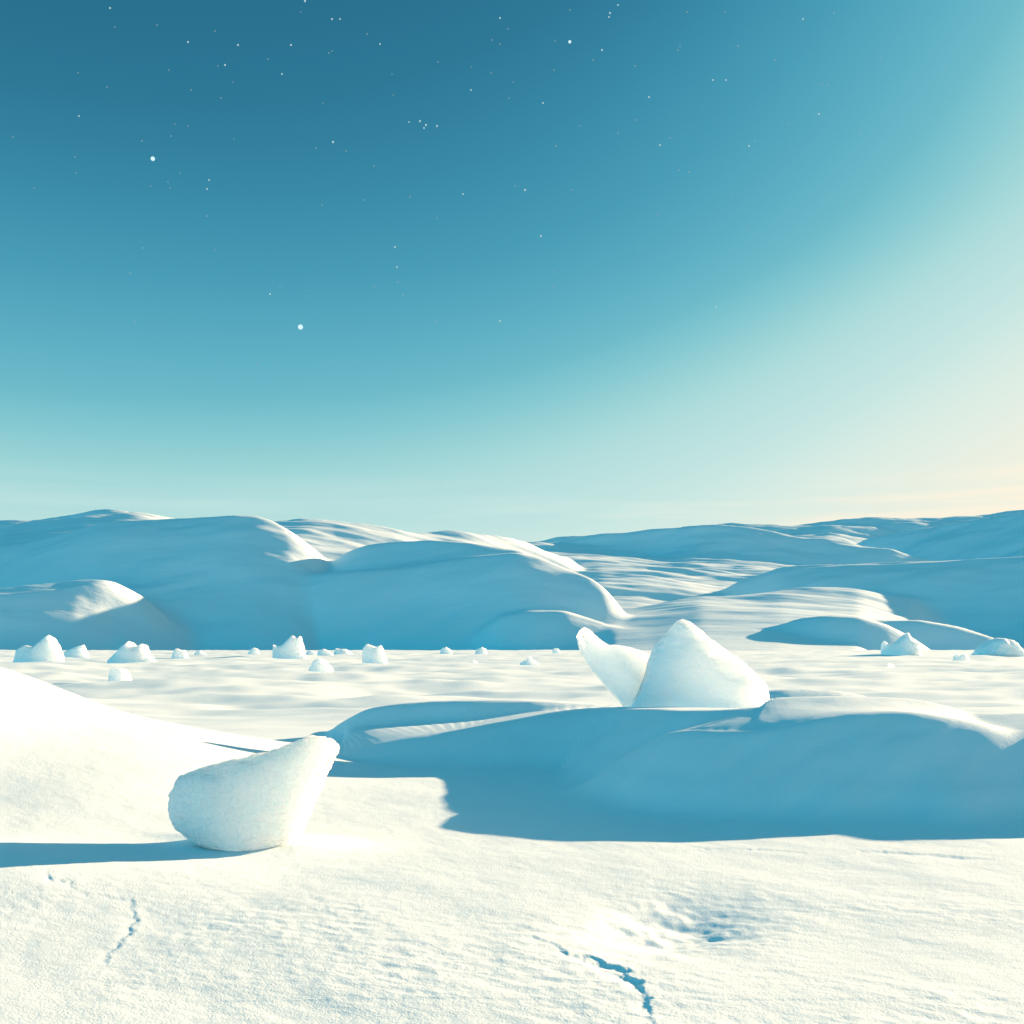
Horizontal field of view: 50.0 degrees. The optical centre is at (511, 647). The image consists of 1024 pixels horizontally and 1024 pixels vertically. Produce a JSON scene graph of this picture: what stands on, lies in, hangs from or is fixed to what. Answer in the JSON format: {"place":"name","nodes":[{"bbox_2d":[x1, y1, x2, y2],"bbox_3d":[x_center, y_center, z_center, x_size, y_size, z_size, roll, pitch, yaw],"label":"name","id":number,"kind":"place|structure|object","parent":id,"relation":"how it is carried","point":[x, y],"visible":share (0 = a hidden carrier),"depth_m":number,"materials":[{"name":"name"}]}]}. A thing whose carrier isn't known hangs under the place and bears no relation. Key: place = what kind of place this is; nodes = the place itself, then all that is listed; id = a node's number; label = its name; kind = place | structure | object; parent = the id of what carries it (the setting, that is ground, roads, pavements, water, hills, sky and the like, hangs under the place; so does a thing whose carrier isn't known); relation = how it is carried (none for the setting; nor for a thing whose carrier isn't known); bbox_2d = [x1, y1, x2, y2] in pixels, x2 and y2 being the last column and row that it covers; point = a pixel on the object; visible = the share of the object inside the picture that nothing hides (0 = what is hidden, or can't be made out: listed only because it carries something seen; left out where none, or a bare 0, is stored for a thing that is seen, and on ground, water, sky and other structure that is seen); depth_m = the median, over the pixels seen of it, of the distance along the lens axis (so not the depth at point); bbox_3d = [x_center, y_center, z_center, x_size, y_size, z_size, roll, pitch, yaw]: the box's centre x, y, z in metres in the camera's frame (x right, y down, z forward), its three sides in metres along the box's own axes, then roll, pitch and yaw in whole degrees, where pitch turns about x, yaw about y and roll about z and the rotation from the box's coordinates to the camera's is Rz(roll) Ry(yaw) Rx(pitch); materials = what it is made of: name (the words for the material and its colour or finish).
{"place":"outdoors","nodes":[
{"label":"outdoors","id":0,"kind":"place"},
{"bbox_2d":[0,649,1023,1023],"bbox_3d":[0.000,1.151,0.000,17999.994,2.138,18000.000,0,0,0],"label":"snow ground","id":1,"kind":"structure","parent":0,"point":[566,837],"depth_m":8.51,"materials":[{"name":"white snow"}]},
{"bbox_2d":[13,635,64,662],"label":"ice block","id":2,"kind":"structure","parent":1,"relation":"on","point":[47,648],"depth_m":112.56,"materials":[{"name":"white ice"}]},
{"bbox_2d":[63,645,89,657],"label":"ice block","id":3,"kind":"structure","parent":1,"relation":"on","point":[79,652],"depth_m":166.56,"materials":[{"name":"white ice"}]},
{"bbox_2d":[108,668,131,680],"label":"ice block","id":4,"kind":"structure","parent":1,"relation":"on","point":[119,674],"depth_m":47.93,"materials":[{"name":"white ice"}]},
{"bbox_2d":[107,641,155,662],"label":"ice block","id":5,"kind":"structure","parent":1,"relation":"on","point":[129,652],"depth_m":105.49,"materials":[{"name":"white"}]},
{"bbox_2d":[171,648,187,657],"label":"ice block","id":6,"kind":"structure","parent":1,"relation":"on","point":[178,653],"depth_m":146.07,"materials":[{"name":"white"}]},
{"bbox_2d":[194,650,205,654],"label":"ice block","id":7,"kind":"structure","parent":1,"relation":"on","point":[200,652],"depth_m":233.76,"materials":[{"name":"white"}]},
{"bbox_2d":[168,735,339,850],"bbox_3d":[-2.013,1.157,8.604,1.332,0.936,0.678,0,0,0],"label":"ice chunk","id":8,"kind":"object","parent":1,"relation":"on","point":[261,800],"visible":0.97,"depth_m":8.37,"materials":[{"name":"white ice"}]},
{"bbox_2d":[248,648,259,653],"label":"ice block","id":9,"kind":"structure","parent":1,"relation":"on","point":[254,651],"depth_m":233.77,"materials":[{"name":"white"}]},
{"bbox_2d":[272,635,306,658],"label":"ice block","id":10,"kind":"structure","parent":1,"relation":"on","point":[292,647],"depth_m":152.07,"materials":[{"name":"white ice"}]},
{"bbox_2d":[306,650,316,654],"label":"ice block","id":11,"kind":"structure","parent":1,"relation":"on","point":[309,652],"depth_m":233.84,"materials":[{"name":"white ice"}]},
{"bbox_2d":[309,658,333,671],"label":"ice block","id":12,"kind":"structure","parent":1,"relation":"on","point":[319,665],"depth_m":68.62,"materials":[{"name":"white"}]},
{"bbox_2d":[317,649,332,655],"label":"ice block","id":13,"kind":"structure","parent":1,"relation":"on","point":[323,652],"depth_m":206.15,"materials":[{"name":"white"}]},
{"bbox_2d":[334,648,351,653],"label":"ice block","id":14,"kind":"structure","parent":1,"relation":"on","point":[341,651],"depth_m":243.24,"materials":[{"name":"white"}]},
{"bbox_2d":[362,644,387,663],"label":"ice block","id":15,"kind":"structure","parent":1,"relation":"on","point":[372,654],"depth_m":112.86,"materials":[{"name":"white"}]},
{"bbox_2d":[440,647,451,653],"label":"ice block","id":16,"kind":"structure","parent":1,"relation":"on","point":[445,650],"depth_m":292.21,"materials":[{"name":"white"}]},
{"bbox_2d":[475,647,486,653],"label":"ice block","id":17,"kind":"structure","parent":1,"relation":"on","point":[481,650],"depth_m":269.77,"materials":[{"name":"white ice"}]},
{"bbox_2d":[520,656,538,664],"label":"ice block","id":18,"kind":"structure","parent":1,"relation":"on","point":[529,661],"depth_m":100.07,"materials":[{"name":"white"}]},
{"bbox_2d":[552,648,559,652],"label":"ice block","id":19,"kind":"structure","parent":1,"relation":"on","point":[555,650],"depth_m":350.97,"materials":[{"name":"white"}]},
{"bbox_2d":[576,619,769,707],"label":"ice block","id":20,"kind":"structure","parent":1,"relation":"on","point":[685,663],"depth_m":16.12,"materials":[{"name":"white ice"}]},
{"bbox_2d":[880,633,921,655],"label":"ice block","id":21,"kind":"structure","parent":1,"relation":"on","point":[906,644],"depth_m":205.39,"materials":[{"name":"white ice"}]},
{"bbox_2d":[953,653,968,660],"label":"ice block","id":22,"kind":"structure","parent":1,"relation":"on","point":[956,657],"depth_m":125.18,"materials":[{"name":"white"}]},
{"bbox_2d":[970,638,1023,656],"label":"ice block","id":23,"kind":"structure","parent":1,"relation":"on","point":[1003,647],"depth_m":193.08,"materials":[{"name":"white ice"}]},
{"bbox_2d":[0,509,1023,650],"bbox_3d":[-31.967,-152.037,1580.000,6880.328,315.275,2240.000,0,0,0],"label":"hills","id":24,"kind":"structure","parent":0,"point":[106,579],"depth_m":810.79,"materials":[{"name":"white snow"}]},
{"bbox_2d":[0,0,1023,541],"label":"sky","id":25,"kind":"structure","parent":0,"point":[860,353],"materials":[{"name":"blue"}]}
]}

